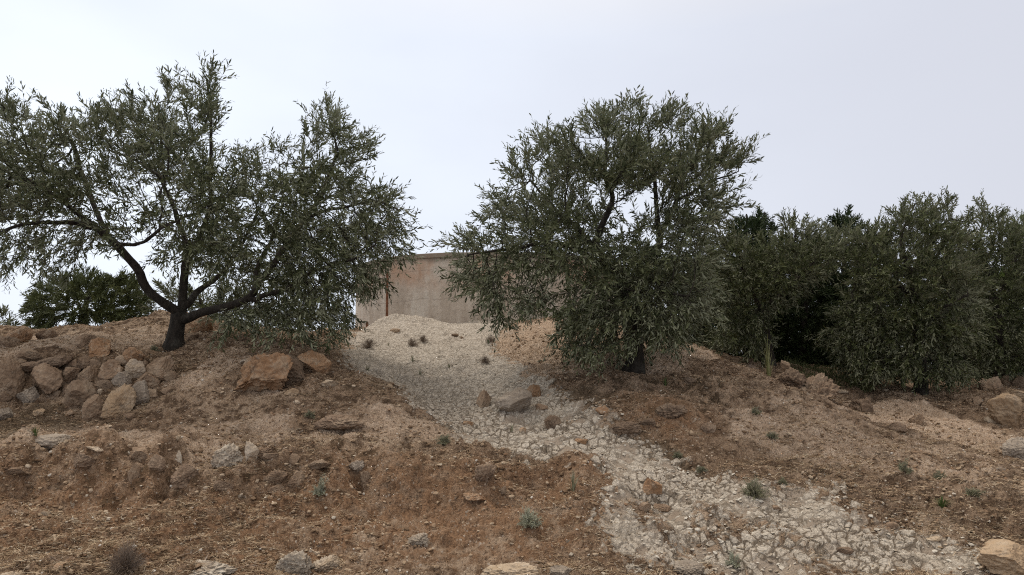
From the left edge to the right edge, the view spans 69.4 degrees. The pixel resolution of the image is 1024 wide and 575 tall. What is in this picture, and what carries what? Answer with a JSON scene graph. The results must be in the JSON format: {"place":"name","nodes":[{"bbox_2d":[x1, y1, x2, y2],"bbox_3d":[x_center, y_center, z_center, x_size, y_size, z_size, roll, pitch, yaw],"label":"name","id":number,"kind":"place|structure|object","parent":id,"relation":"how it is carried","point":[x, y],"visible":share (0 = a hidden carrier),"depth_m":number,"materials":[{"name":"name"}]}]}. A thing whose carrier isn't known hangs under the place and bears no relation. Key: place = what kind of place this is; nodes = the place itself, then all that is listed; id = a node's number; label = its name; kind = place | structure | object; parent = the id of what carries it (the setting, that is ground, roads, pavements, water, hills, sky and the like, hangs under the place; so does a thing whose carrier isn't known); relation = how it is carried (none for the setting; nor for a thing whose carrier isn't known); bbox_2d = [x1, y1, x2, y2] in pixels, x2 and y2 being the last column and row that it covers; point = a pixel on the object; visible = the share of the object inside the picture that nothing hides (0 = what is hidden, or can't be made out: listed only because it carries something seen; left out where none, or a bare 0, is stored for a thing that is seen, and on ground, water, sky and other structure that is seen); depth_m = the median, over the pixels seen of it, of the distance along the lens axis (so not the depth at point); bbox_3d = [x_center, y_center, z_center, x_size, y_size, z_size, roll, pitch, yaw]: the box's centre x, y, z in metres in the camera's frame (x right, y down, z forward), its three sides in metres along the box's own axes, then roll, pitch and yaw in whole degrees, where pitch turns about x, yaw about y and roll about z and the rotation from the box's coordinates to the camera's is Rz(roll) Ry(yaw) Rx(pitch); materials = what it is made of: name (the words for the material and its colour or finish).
{"place":"outdoors","nodes":[
{"label":"outdoors","id":0,"kind":"place"},
{"bbox_2d":[0,309,1023,574],"bbox_3d":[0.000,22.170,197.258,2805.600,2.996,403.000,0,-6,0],"label":"ground","id":1,"kind":"structure","parent":0,"point":[458,543],"depth_m":5.83,"materials":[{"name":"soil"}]},
{"bbox_2d":[0,391,11,401],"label":"rock","id":2,"kind":"object","parent":1,"relation":"on","point":[5,396],"visible":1,"depth_m":7.52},
{"bbox_2d":[0,407,13,419],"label":"rock","id":3,"kind":"object","parent":1,"relation":"on","point":[7,412],"visible":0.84,"depth_m":7.17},
{"bbox_2d":[0,336,20,347],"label":"rock","id":4,"kind":"object","parent":1,"relation":"on","point":[8,341],"visible":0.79,"depth_m":9.15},
{"bbox_2d":[0,357,24,397],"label":"rock","id":5,"kind":"object","parent":1,"relation":"on","point":[12,380],"visible":0.85,"depth_m":7.58,"materials":[{"name":"stone"}]},
{"bbox_2d":[0,303,33,328],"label":"bush","id":6,"kind":"object","parent":1,"relation":"on","point":[5,309],"visible":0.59,"depth_m":13.23,"materials":[{"name":"green plant"}]},
{"bbox_2d":[4,327,33,342],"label":"rock","id":7,"kind":"object","parent":1,"relation":"on","point":[23,334],"visible":0.69,"depth_m":9.54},
{"bbox_2d":[6,466,32,474],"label":"rock","id":8,"kind":"object","parent":1,"relation":"on","point":[21,470],"visible":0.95,"depth_m":5.71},
{"bbox_2d":[16,386,39,402],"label":"rock","id":9,"kind":"object","parent":1,"relation":"on","point":[28,395],"visible":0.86,"depth_m":7.58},
{"bbox_2d":[14,348,42,360],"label":"rock","id":10,"kind":"object","parent":1,"relation":"on","point":[29,354],"visible":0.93,"depth_m":7.90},
{"bbox_2d":[20,361,38,371],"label":"rock","id":11,"kind":"object","parent":1,"relation":"on","point":[28,366],"visible":0.49,"depth_m":7.75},
{"bbox_2d":[31,362,62,394],"bbox_3d":[-4.830,0.946,7.681,0.306,0.339,0.304,3,-7,-26],"label":"rock","id":12,"kind":"object","parent":1,"relation":"on","point":[48,378],"visible":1,"depth_m":7.59,"materials":[{"name":"stone"}]},
{"bbox_2d":[35,329,58,338],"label":"rock","id":13,"kind":"object","parent":1,"relation":"on","point":[50,333],"visible":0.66,"depth_m":9.70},
{"bbox_2d":[34,433,70,449],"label":"rock","id":14,"kind":"object","parent":1,"relation":"on","point":[45,441],"visible":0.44,"depth_m":6.02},
{"bbox_2d":[37,355,73,367],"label":"rock","id":15,"kind":"object","parent":1,"relation":"on","point":[58,361],"visible":0.84,"depth_m":7.77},
{"bbox_2d":[62,367,81,382],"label":"rock","id":16,"kind":"object","parent":1,"relation":"on","point":[69,374],"visible":0.97,"depth_m":7.72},
{"bbox_2d":[64,379,96,407],"bbox_3d":[-4.256,1.107,7.282,0.282,0.402,0.215,3,-7,-28],"label":"rock","id":17,"kind":"object","parent":1,"relation":"on","point":[78,393],"visible":0.66,"depth_m":7.24,"materials":[{"name":"stone"}]},
{"bbox_2d":[70,333,97,347],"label":"rock","id":18,"kind":"object","parent":1,"relation":"on","point":[83,340],"visible":0.67,"depth_m":8.32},
{"bbox_2d":[76,355,91,368],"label":"rock","id":19,"kind":"object","parent":1,"relation":"on","point":[83,362],"visible":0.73,"depth_m":7.81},
{"bbox_2d":[73,453,95,466],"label":"rock","id":20,"kind":"object","parent":1,"relation":"on","point":[82,460],"visible":1,"depth_m":5.71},
{"bbox_2d":[79,365,99,381],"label":"rock","id":21,"kind":"object","parent":1,"relation":"on","point":[90,373],"visible":0.72,"depth_m":7.71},
{"bbox_2d":[18,261,161,328],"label":"pine tree","id":22,"kind":"object","parent":1,"relation":"on","point":[109,308],"visible":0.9,"depth_m":14.06,"materials":[{"name":"green plant"}]},
{"bbox_2d":[82,394,103,420],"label":"rock","id":23,"kind":"object","parent":1,"relation":"on","point":[92,405],"visible":0.95,"depth_m":7.13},
{"bbox_2d":[89,337,110,357],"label":"rock","id":24,"kind":"object","parent":1,"relation":"on","point":[98,347],"visible":0.81,"depth_m":8.09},
{"bbox_2d":[95,379,112,390],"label":"rock","id":25,"kind":"object","parent":1,"relation":"on","point":[104,384],"visible":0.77,"depth_m":7.52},
{"bbox_2d":[98,359,122,380],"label":"rock","id":26,"kind":"object","parent":1,"relation":"on","point":[110,369],"visible":0.75,"depth_m":7.66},
{"bbox_2d":[100,383,136,419],"bbox_3d":[-3.825,1.133,7.255,0.287,0.384,0.253,0,-6,0],"label":"rock","id":27,"kind":"object","parent":1,"relation":"on","point":[119,400],"visible":0.94,"depth_m":7.19,"materials":[{"name":"stone"}]},
{"bbox_2d":[111,371,131,386],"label":"rock","id":28,"kind":"object","parent":1,"relation":"on","point":[121,378],"visible":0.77,"depth_m":7.56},
{"bbox_2d":[105,536,150,574],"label":"dry bush","id":29,"kind":"object","parent":1,"relation":"on","point":[123,562],"visible":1,"depth_m":4.54,"materials":[{"name":"plant"}]},
{"bbox_2d":[122,347,144,361],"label":"rock","id":30,"kind":"object","parent":1,"relation":"on","point":[129,353],"visible":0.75,"depth_m":7.86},
{"bbox_2d":[125,359,145,377],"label":"rock","id":31,"kind":"object","parent":1,"relation":"on","point":[134,368],"visible":0.69,"depth_m":7.70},
{"bbox_2d":[127,463,143,483],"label":"rock","id":32,"kind":"object","parent":1,"relation":"on","point":[133,472],"visible":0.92,"depth_m":5.72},
{"bbox_2d":[129,446,147,461],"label":"rock","id":33,"kind":"object","parent":1,"relation":"on","point":[139,453],"visible":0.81,"depth_m":5.86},
{"bbox_2d":[132,380,149,404],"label":"rock","id":34,"kind":"object","parent":1,"relation":"on","point":[141,390],"visible":0.5,"depth_m":7.34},
{"bbox_2d":[135,372,159,387],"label":"rock","id":35,"kind":"object","parent":1,"relation":"on","point":[152,380],"visible":0.54,"depth_m":7.61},
{"bbox_2d":[147,454,165,471],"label":"rock","id":36,"kind":"object","parent":1,"relation":"on","point":[157,462],"visible":1,"depth_m":5.71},
{"bbox_2d":[145,355,174,380],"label":"rock","id":37,"kind":"object","parent":1,"relation":"on","point":[159,368],"visible":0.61,"depth_m":7.79,"materials":[{"name":"stone"}]},
{"bbox_2d":[164,371,178,381],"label":"rock","id":38,"kind":"object","parent":1,"relation":"on","point":[172,375],"visible":0.99,"depth_m":7.74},
{"bbox_2d":[170,462,198,488],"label":"rock","id":39,"kind":"object","parent":1,"relation":"on","point":[183,475],"visible":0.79,"depth_m":5.63,"materials":[{"name":"stone"}]},
{"bbox_2d":[191,317,213,332],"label":"rock","id":40,"kind":"object","parent":1,"relation":"on","point":[202,327],"visible":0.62,"depth_m":10.42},
{"bbox_2d":[189,559,237,574],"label":"rock","id":41,"kind":"object","parent":1,"relation":"on","point":[213,568],"visible":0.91,"depth_m":4.54,"materials":[{"name":"stone"}]},
{"bbox_2d":[0,49,432,354],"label":"olive tree","id":42,"kind":"object","parent":1,"relation":"on","point":[293,239],"visible":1,"depth_m":8.32,"materials":[{"name":"green plant"}]},
{"bbox_2d":[213,480,233,490],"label":"rock","id":43,"kind":"object","parent":1,"relation":"on","point":[220,485],"visible":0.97,"depth_m":5.50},
{"bbox_2d":[210,443,244,468],"bbox_3d":[-2.233,1.349,5.848,0.281,0.245,0.220,2,-7,-19],"label":"boulder","id":44,"kind":"object","parent":1,"relation":"on","point":[226,454],"visible":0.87,"depth_m":5.77,"materials":[{"name":"stone"}]},
{"bbox_2d":[129,275,352,330],"bbox_3d":[-5.389,0.522,14.521,4.779,1.654,2.047,0,-6,0],"label":"pine tree","id":45,"kind":"object","parent":1,"relation":"on","point":[171,294],"visible":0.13,"depth_m":14.33,"materials":[{"name":"green plant"}]},
{"bbox_2d":[245,440,258,460],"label":"rock","id":46,"kind":"object","parent":1,"relation":"on","point":[251,449],"visible":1,"depth_m":5.78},
{"bbox_2d":[234,352,293,391],"bbox_3d":[-2.546,0.914,7.569,0.709,0.500,0.485,0,-6,0],"label":"boulder","id":47,"kind":"object","parent":1,"relation":"on","point":[263,371],"visible":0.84,"depth_m":7.40,"materials":[{"name":"stone"}]},
{"bbox_2d":[257,447,275,456],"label":"rock","id":48,"kind":"object","parent":1,"relation":"on","point":[262,450],"visible":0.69,"depth_m":5.84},
{"bbox_2d":[263,470,287,483],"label":"rock","id":49,"kind":"object","parent":1,"relation":"on","point":[276,476],"visible":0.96,"depth_m":5.67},
{"bbox_2d":[268,484,284,492],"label":"rock","id":50,"kind":"object","parent":1,"relation":"on","point":[276,487],"visible":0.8,"depth_m":5.62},
{"bbox_2d":[275,550,314,574],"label":"boulder","id":51,"kind":"object","parent":1,"relation":"on","point":[300,562],"visible":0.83,"depth_m":4.66,"materials":[{"name":"stone"}]},
{"bbox_2d":[285,353,304,383],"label":"boulder","id":52,"kind":"object","parent":1,"relation":"on","point":[296,373],"visible":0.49,"depth_m":7.57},
{"bbox_2d":[288,470,304,487],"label":"rock","id":53,"kind":"object","parent":1,"relation":"on","point":[297,478],"visible":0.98,"depth_m":5.64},
{"bbox_2d":[297,349,331,373],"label":"boulder","id":54,"kind":"object","parent":1,"relation":"on","point":[312,360],"visible":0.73,"depth_m":7.88,"materials":[{"name":"stone"}]},
{"bbox_2d":[308,473,327,495],"bbox_3d":[-1.415,1.455,5.458,0.139,0.160,0.125,-3,-7,27],"label":"shrub","id":55,"kind":"object","parent":1,"relation":"on","point":[319,490],"visible":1,"depth_m":5.44,"materials":[{"name":"plant"}]},
{"bbox_2d":[308,460,330,469],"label":"rock","id":56,"kind":"object","parent":1,"relation":"on","point":[316,464],"visible":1,"depth_m":5.65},
{"bbox_2d":[312,554,341,572],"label":"rock","id":57,"kind":"object","parent":1,"relation":"on","point":[326,563],"visible":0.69,"depth_m":4.76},
{"bbox_2d":[313,414,364,430],"bbox_3d":[-1.542,1.215,6.590,0.458,0.164,0.349,0,-6,0],"label":"rock","id":58,"kind":"object","parent":1,"relation":"on","point":[339,422],"visible":0.93,"depth_m":6.50,"materials":[{"name":"stone"}]},
{"bbox_2d":[349,460,363,471],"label":"rock","id":59,"kind":"object","parent":1,"relation":"on","point":[357,465],"visible":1,"depth_m":5.68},
{"bbox_2d":[360,470,370,489],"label":"rock","id":60,"kind":"object","parent":1,"relation":"on","point":[365,476],"visible":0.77,"depth_m":5.62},
{"bbox_2d":[408,532,427,546],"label":"rock","id":61,"kind":"object","parent":1,"relation":"on","point":[420,539],"visible":0.97,"depth_m":4.91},
{"bbox_2d":[463,493,485,500],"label":"rock","id":62,"kind":"object","parent":1,"relation":"on","point":[472,496],"visible":1,"depth_m":5.31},
{"bbox_2d":[476,389,490,407],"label":"rock","id":63,"kind":"object","parent":1,"relation":"on","point":[483,399],"visible":0.87,"depth_m":8.00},
{"bbox_2d":[474,462,495,481],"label":"rock","id":64,"kind":"object","parent":1,"relation":"on","point":[486,472],"visible":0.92,"depth_m":5.42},
{"bbox_2d":[355,252,619,326],"bbox_3d":[-0.482,1.205,18.369,6.752,3.249,6.750,0,-6,0],"label":"water tank","id":65,"kind":"object","parent":1,"relation":"on","point":[421,289],"visible":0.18,"depth_m":15.42,"materials":[{"name":"concrete"}]},
{"bbox_2d":[480,562,542,574],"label":"rock","id":66,"kind":"object","parent":1,"relation":"on","point":[519,568],"visible":0.98,"depth_m":4.56,"materials":[{"name":"stone"}]},
{"bbox_2d":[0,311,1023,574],"bbox_3d":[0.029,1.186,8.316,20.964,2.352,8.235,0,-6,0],"label":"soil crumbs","id":67,"kind":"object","parent":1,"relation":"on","point":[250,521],"visible":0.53,"depth_m":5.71,"materials":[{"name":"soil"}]},
{"bbox_2d":[494,387,531,411],"bbox_3d":[0.023,1.137,7.473,0.356,0.266,0.342,2,-7,-18],"label":"boulder","id":68,"kind":"object","parent":1,"relation":"on","point":[517,399],"visible":0.99,"depth_m":7.38,"materials":[{"name":"stone"}]},
{"bbox_2d":[14,322,1019,574],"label":"fallen twigs","id":69,"kind":"object","parent":1,"relation":"on","point":[548,486],"visible":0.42,"depth_m":5.82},
{"bbox_2d":[517,506,543,530],"bbox_3d":[0.121,1.549,5.000,0.188,0.158,0.202,0,-6,0],"label":"shrub","id":70,"kind":"object","parent":1,"relation":"on","point":[530,519],"visible":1,"depth_m":4.97,"materials":[{"name":"plant"}]},
{"bbox_2d":[527,384,540,396],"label":"rock","id":71,"kind":"object","parent":1,"relation":"on","point":[535,390],"visible":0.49,"depth_m":7.96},
{"bbox_2d":[544,415,561,429],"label":"rock","id":72,"kind":"object","parent":1,"relation":"on","point":[551,421],"visible":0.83,"depth_m":6.93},
{"bbox_2d":[549,565,573,574],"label":"rock","id":73,"kind":"object","parent":1,"relation":"on","point":[559,570],"visible":1,"depth_m":4.50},
{"bbox_2d":[426,85,770,381],"bbox_3d":[0.942,-0.769,8.655,4.039,3.817,3.097,0,-6,0],"label":"olive tree","id":74,"kind":"object","parent":1,"relation":"on","point":[626,309],"visible":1,"depth_m":7.92,"materials":[{"name":"green plant"}]},
{"bbox_2d":[611,421,641,435],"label":"rock","id":75,"kind":"object","parent":1,"relation":"on","point":[628,428],"visible":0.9,"depth_m":6.64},
{"bbox_2d":[638,502,650,511],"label":"rock","id":76,"kind":"object","parent":1,"relation":"on","point":[644,506],"visible":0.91,"depth_m":5.16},
{"bbox_2d":[639,418,655,426],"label":"rock","id":77,"kind":"object","parent":1,"relation":"on","point":[650,421],"visible":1,"depth_m":6.73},
{"bbox_2d":[642,477,661,494],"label":"rock","id":78,"kind":"object","parent":1,"relation":"on","point":[650,486],"visible":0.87,"depth_m":5.54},
{"bbox_2d":[653,503,670,511],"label":"rock","id":79,"kind":"object","parent":1,"relation":"on","point":[663,507],"visible":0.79,"depth_m":5.42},
{"bbox_2d":[339,316,989,574],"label":"mud chips","id":80,"kind":"object","parent":1,"relation":"on","point":[697,529],"visible":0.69,"depth_m":5.28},
{"bbox_2d":[655,403,687,418],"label":"rock","id":81,"kind":"object","parent":1,"relation":"on","point":[669,410],"visible":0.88,"depth_m":6.83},
{"bbox_2d":[672,559,703,574],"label":"rock","id":82,"kind":"object","parent":1,"relation":"on","point":[687,567],"visible":0.97,"depth_m":4.65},
{"bbox_2d":[664,263,734,354],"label":"pine tree","id":83,"kind":"object","parent":1,"relation":"on","point":[700,331],"visible":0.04,"depth_m":13.00,"materials":[{"name":"green plant"}]},
{"bbox_2d":[700,422,715,432],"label":"rock","id":84,"kind":"object","parent":1,"relation":"on","point":[708,427],"visible":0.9,"depth_m":6.73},
{"bbox_2d":[724,549,741,567],"bbox_3d":[1.433,1.757,4.792,0.111,0.102,0.134,6,-9,-44],"label":"shrub","id":85,"kind":"object","parent":1,"relation":"on","point":[731,556],"visible":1,"depth_m":4.79,"materials":[{"name":"plant"}]},
{"bbox_2d":[713,211,784,361],"bbox_3d":[4.288,0.138,13.579,1.419,3.286,1.865,-3,-7,22],"label":"pine tree","id":86,"kind":"object","parent":1,"relation":"on","point":[757,223],"visible":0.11,"depth_m":13.36,"materials":[{"name":"green plant"}]},
{"bbox_2d":[740,474,771,499],"bbox_3d":[1.807,1.477,5.506,0.238,0.188,0.225,-4,-7,30],"label":"shrub","id":87,"kind":"object","parent":1,"relation":"on","point":[754,490],"visible":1,"depth_m":5.49,"materials":[{"name":"green plant"}]},
{"bbox_2d":[762,334,773,375],"bbox_3d":[3.247,0.879,9.334,0.258,0.591,0.274,3,-7,-28],"label":"reed clump","id":88,"kind":"object","parent":1,"relation":"on","point":[767,365],"visible":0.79,"depth_m":9.34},
{"bbox_2d":[740,205,799,361],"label":"pine tree","id":89,"kind":"object","parent":1,"relation":"on","point":[763,216],"visible":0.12,"depth_m":14.58,"materials":[{"name":"green plant"}]},
{"bbox_2d":[693,206,870,368],"bbox_3d":[3.983,-0.014,11.027,2.750,2.657,2.635,-3,-7,23],"label":"olive tree","id":90,"kind":"object","parent":1,"relation":"on","point":[779,257],"visible":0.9,"depth_m":10.58,"materials":[{"name":"green plant"}]},
{"bbox_2d":[775,367,805,388],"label":"rock","id":91,"kind":"object","parent":1,"relation":"on","point":[792,377],"visible":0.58,"depth_m":9.34,"materials":[{"name":"stone"}]},
{"bbox_2d":[770,228,845,366],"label":"pine tree","id":92,"kind":"object","parent":1,"relation":"on","point":[806,325],"visible":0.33,"depth_m":13.15,"materials":[{"name":"green plant"}]},
{"bbox_2d":[799,372,840,398],"bbox_3d":[3.784,1.338,9.293,0.591,0.545,0.458,0,-6,0],"label":"boulder","id":93,"kind":"object","parent":1,"relation":"on","point":[821,384],"visible":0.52,"depth_m":9.25,"materials":[{"name":"stone"}]},
{"bbox_2d":[781,356,881,392],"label":"green grass","id":94,"kind":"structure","parent":1,"relation":"on","point":[838,376],"depth_m":10.62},
{"bbox_2d":[807,204,876,372],"bbox_3d":[6.226,0.148,14.099,1.430,3.638,2.401,-5,-8,39],"label":"pine tree","id":95,"kind":"object","parent":1,"relation":"on","point":[841,218],"visible":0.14,"depth_m":13.80,"materials":[{"name":"green plant"}]},
{"bbox_2d":[836,547,853,554],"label":"rock","id":96,"kind":"object","parent":1,"relation":"on","point":[847,550],"visible":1,"depth_m":4.83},
{"bbox_2d":[848,397,873,413],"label":"rock","id":97,"kind":"object","parent":1,"relation":"on","point":[864,405],"visible":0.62,"depth_m":9.21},
{"bbox_2d":[839,232,912,375],"bbox_3d":[7.228,0.384,14.515,1.328,3.257,2.172,-4,-7,31],"label":"pine tree","id":98,"kind":"object","parent":1,"relation":"on","point":[900,301],"visible":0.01,"depth_m":14.22,"materials":[{"name":"green plant"}]},
{"bbox_2d":[889,422,906,432],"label":"rock","id":99,"kind":"object","parent":1,"relation":"on","point":[898,426],"visible":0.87,"depth_m":7.34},
{"bbox_2d":[802,185,1006,395],"bbox_3d":[5.718,0.083,10.716,3.241,3.227,2.390,3,-7,-23],"label":"olive tree","id":100,"kind":"object","parent":1,"relation":"on","point":[913,315],"visible":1,"depth_m":10.12,"materials":[{"name":"green plant"}]},
{"bbox_2d":[897,457,913,473],"bbox_3d":[3.122,1.411,5.877,0.128,0.139,0.125,-4,-7,30],"label":"shrub","id":101,"kind":"object","parent":1,"relation":"on","point":[905,468],"visible":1,"depth_m":5.87,"materials":[{"name":"green plant"}]},
{"bbox_2d":[908,413,923,424],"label":"rock","id":102,"kind":"object","parent":1,"relation":"on","point":[918,418],"visible":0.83,"depth_m":8.74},
{"bbox_2d":[927,256,1015,378],"bbox_3d":[9.172,0.678,15.139,2.665,3.030,1.857,4,-8,-35],"label":"pine tree","id":103,"kind":"object","parent":1,"relation":"on","point":[937,359],"visible":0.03,"depth_m":14.52,"materials":[{"name":"green plant"}]},
{"bbox_2d":[964,487,985,497],"bbox_3d":[3.457,1.529,5.529,0.145,0.090,0.172,-2,-7,21],"label":"plant","id":104,"kind":"object","parent":1,"relation":"on","point":[973,492],"visible":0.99,"depth_m":5.51,"materials":[{"name":"green plant"}]},
{"bbox_2d":[937,188,1023,385],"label":"olive tree","id":105,"kind":"object","parent":1,"relation":"on","point":[1001,365],"visible":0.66,"depth_m":11.48,"materials":[{"name":"green plant"}]},
{"bbox_2d":[977,376,1002,390],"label":"rock","id":106,"kind":"object","parent":1,"relation":"on","point":[992,383],"visible":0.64,"depth_m":10.73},
{"bbox_2d":[976,539,1023,574],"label":"boulder","id":107,"kind":"object","parent":1,"relation":"on","point":[1001,556],"visible":1,"depth_m":4.41,"materials":[{"name":"stone"}]},
{"bbox_2d":[986,393,1023,427],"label":"boulder","id":108,"kind":"object","parent":1,"relation":"on","point":[1004,409],"visible":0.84,"depth_m":8.74,"materials":[{"name":"stone"}]},
{"bbox_2d":[993,211,1023,374],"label":"pine tree","id":109,"kind":"object","parent":1,"relation":"on","point":[1003,275],"visible":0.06,"depth_m":15.05,"materials":[{"name":"green plant"}]},
{"bbox_2d":[1002,436,1023,459],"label":"rock","id":110,"kind":"object","parent":1,"relation":"on","point":[1012,447],"visible":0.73,"depth_m":6.58,"materials":[{"name":"stone"}]},
{"bbox_2d":[1004,389,1023,399],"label":"rock","id":111,"kind":"object","parent":1,"relation":"on","point":[1019,394],"visible":0.54,"depth_m":9.84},
{"bbox_2d":[1010,377,1023,386],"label":"rock","id":112,"kind":"object","parent":1,"relation":"on","point":[1017,382],"visible":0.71,"depth_m":11.44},
{"bbox_2d":[0,0,1023,331],"label":"sky","id":113,"kind":"structure","parent":0,"point":[863,104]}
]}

